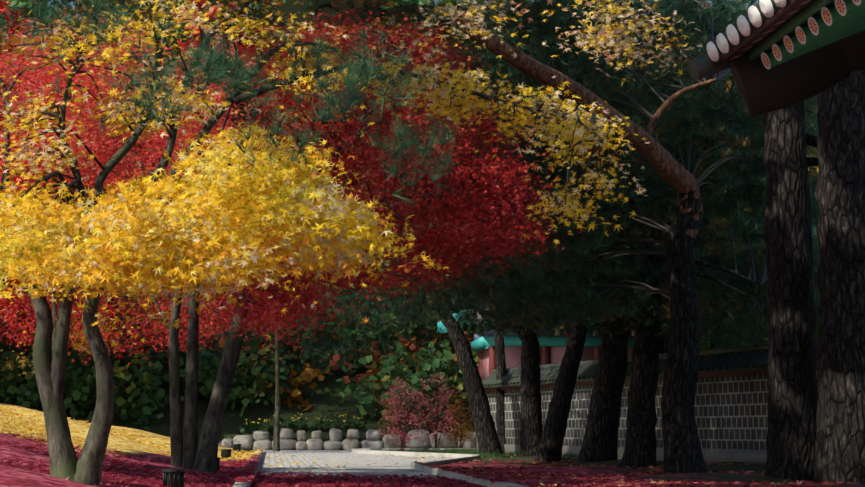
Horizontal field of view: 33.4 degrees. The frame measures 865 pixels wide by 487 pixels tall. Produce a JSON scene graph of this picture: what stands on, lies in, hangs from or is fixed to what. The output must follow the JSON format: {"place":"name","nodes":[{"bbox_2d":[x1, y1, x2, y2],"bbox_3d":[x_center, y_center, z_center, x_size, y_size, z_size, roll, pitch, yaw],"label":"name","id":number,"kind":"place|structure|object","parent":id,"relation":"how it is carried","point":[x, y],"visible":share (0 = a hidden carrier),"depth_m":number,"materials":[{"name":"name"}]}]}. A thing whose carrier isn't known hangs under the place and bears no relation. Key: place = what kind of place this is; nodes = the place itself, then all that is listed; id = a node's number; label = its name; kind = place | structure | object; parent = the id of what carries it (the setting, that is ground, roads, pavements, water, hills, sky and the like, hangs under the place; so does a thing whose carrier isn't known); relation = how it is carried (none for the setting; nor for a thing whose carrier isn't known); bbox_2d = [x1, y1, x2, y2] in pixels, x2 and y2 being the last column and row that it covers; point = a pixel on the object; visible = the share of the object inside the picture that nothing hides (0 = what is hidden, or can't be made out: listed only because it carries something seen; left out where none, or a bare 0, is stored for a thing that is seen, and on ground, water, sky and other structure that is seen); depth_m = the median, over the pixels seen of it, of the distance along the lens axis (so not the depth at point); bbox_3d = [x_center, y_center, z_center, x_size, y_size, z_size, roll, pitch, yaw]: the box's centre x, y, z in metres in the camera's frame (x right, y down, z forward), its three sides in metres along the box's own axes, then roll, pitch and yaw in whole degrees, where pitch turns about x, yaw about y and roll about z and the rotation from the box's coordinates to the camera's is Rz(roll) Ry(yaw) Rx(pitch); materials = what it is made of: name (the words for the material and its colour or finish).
{"place":"outdoors","nodes":[
{"label":"outdoors","id":0,"kind":"place"},
{"bbox_2d":[251,450,448,482],"bbox_3d":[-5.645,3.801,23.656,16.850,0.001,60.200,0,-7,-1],"label":"path","id":1,"kind":"structure","parent":0,"point":[377,462],"depth_m":32.01,"materials":[{"name":"grey stone"}]},
{"bbox_2d":[30,0,758,50],"label":"sky","id":2,"kind":"structure","parent":0,"point":[58,0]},
{"bbox_2d":[0,21,864,486],"bbox_3d":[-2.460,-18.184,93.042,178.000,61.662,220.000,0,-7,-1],"label":"ground","id":3,"kind":"structure","parent":0,"point":[322,403],"depth_m":54.94,"materials":[{"name":"red plant"}]},
{"bbox_2d":[0,6,322,367],"bbox_3d":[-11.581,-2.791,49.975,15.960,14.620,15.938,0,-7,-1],"label":"maple leaves","id":4,"kind":"object","parent":3,"relation":"on","point":[34,77],"visible":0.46,"depth_m":47.02,"materials":[{"name":"red plant"}]},
{"bbox_2d":[162,444,240,486],"bbox_3d":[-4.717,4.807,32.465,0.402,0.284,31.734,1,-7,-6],"label":"path lights","id":5,"kind":"object","parent":3,"relation":"on","point":[173,477],"visible":0.6,"depth_m":16.90,"materials":[{"name":"paint"}]},
{"bbox_2d":[35,0,578,74],"bbox_3d":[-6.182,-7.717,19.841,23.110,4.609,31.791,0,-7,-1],"label":"tree foliage","id":6,"kind":"object","parent":3,"relation":"on","point":[304,7],"visible":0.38,"depth_m":31.34,"materials":[{"name":"plant"}]},
{"bbox_2d":[219,428,475,449],"bbox_3d":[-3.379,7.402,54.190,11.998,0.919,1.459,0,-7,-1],"label":"stone retaining wall","id":7,"kind":"structure","parent":3,"relation":"on","point":[257,440],"depth_m":53.63,"materials":[{"name":"grey stone"}]},
{"bbox_2d":[0,0,702,485],"bbox_3d":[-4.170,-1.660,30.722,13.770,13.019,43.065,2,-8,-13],"label":"maple tree","id":8,"kind":"object","parent":3,"relation":"on","point":[236,240],"depth_m":14.92,"materials":[{"name":"yellow plant"}]},
{"bbox_2d":[233,448,529,486],"bbox_3d":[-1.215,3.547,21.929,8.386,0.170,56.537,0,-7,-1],"label":"kerb","id":9,"kind":"structure","parent":3,"relation":"on","point":[445,473],"depth_m":31.51,"materials":[{"name":"grey stone"}]},
{"bbox_2d":[229,369,577,457],"bbox_3d":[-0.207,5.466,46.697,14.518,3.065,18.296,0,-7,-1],"label":"shrub","id":10,"kind":"object","parent":3,"relation":"on","point":[290,424],"depth_m":50.11,"materials":[{"name":"red plant"}]},
{"bbox_2d":[0,0,819,429],"bbox_3d":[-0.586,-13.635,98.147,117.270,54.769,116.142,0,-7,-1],"label":"forest tree","id":11,"kind":"object","parent":3,"relation":"on","point":[80,380],"depth_m":57.24,"materials":[{"name":"plant"}]},
{"bbox_2d":[0,0,864,484],"bbox_3d":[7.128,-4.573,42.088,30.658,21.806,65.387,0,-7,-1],"label":"pine tree","id":12,"kind":"object","parent":3,"relation":"on","point":[516,292],"depth_m":26.66,"materials":[{"name":"green plant"}]},
{"bbox_2d":[454,9,715,240],"bbox_3d":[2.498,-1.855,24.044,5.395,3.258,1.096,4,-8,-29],"label":"upper pine limbs","id":13,"kind":"object","parent":12,"relation":"attached to","point":[665,164],"visible":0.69,"depth_m":24.18,"materials":[{"name":"brown plant"}]},
{"bbox_2d":[0,404,864,486],"bbox_3d":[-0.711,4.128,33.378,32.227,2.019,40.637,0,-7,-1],"label":"fallen leaves","id":14,"kind":"object","parent":3,"relation":"on","point":[136,473],"visible":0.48,"depth_m":21.10,"materials":[{"name":"red plant"}]},
{"bbox_2d":[437,310,635,447],"bbox_3d":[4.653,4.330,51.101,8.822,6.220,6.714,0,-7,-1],"label":"gate building","id":15,"kind":"structure","parent":3,"relation":"on","point":[551,352],"depth_m":49.48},
{"bbox_2d":[450,270,634,331],"bbox_3d":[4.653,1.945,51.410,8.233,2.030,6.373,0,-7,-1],"label":"gate roof","id":16,"kind":"structure","parent":15,"relation":"attached to","point":[465,329],"depth_m":53.64,"materials":[{"name":"grey tile"}]},
{"bbox_2d":[484,368,816,464],"bbox_3d":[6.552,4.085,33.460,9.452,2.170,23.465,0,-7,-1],"label":"palace wall trim","id":17,"kind":"structure","parent":3,"relation":"on","point":[737,455],"depth_m":32.84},
{"bbox_2d":[487,371,818,449],"bbox_3d":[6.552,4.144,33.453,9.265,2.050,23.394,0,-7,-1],"label":"palace wall","id":18,"kind":"structure","parent":0,"point":[730,412],"depth_m":33.18,"materials":[{"name":"stone"}]},
{"bbox_2d":[482,339,816,387],"bbox_3d":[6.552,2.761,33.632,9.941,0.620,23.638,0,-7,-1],"label":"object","id":19,"kind":"structure","parent":18,"relation":"on","point":[736,359],"depth_m":33.68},
{"bbox_2d":[714,0,864,117],"bbox_3d":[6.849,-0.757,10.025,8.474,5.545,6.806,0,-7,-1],"label":"roof eave","id":20,"kind":"object","parent":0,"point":[827,57],"visible":0.98,"depth_m":13.05,"materials":[{"name":"brown wood"}]},
{"bbox_2d":[688,0,815,80],"bbox_3d":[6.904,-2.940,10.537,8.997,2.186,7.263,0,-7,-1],"label":"roof tiles","id":21,"kind":"object","parent":20,"relation":"on","point":[700,67],"visible":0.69,"depth_m":13.11,"materials":[{"name":"grey ceramic"}]},
{"bbox_2d":[706,0,810,61],"bbox_3d":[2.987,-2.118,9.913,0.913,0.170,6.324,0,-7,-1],"label":"roof tile ends","id":22,"kind":"object","parent":21,"relation":"attached to","point":[767,10],"visible":1,"depth_m":12.09,"materials":[{"name":"white ceramic"}]},
{"bbox_2d":[761,0,860,69],"bbox_3d":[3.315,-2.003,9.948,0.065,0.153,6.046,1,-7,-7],"label":"rafter ends","id":23,"kind":"object","parent":20,"relation":"attached to","point":[840,5],"visible":0.98,"depth_m":11.95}
]}

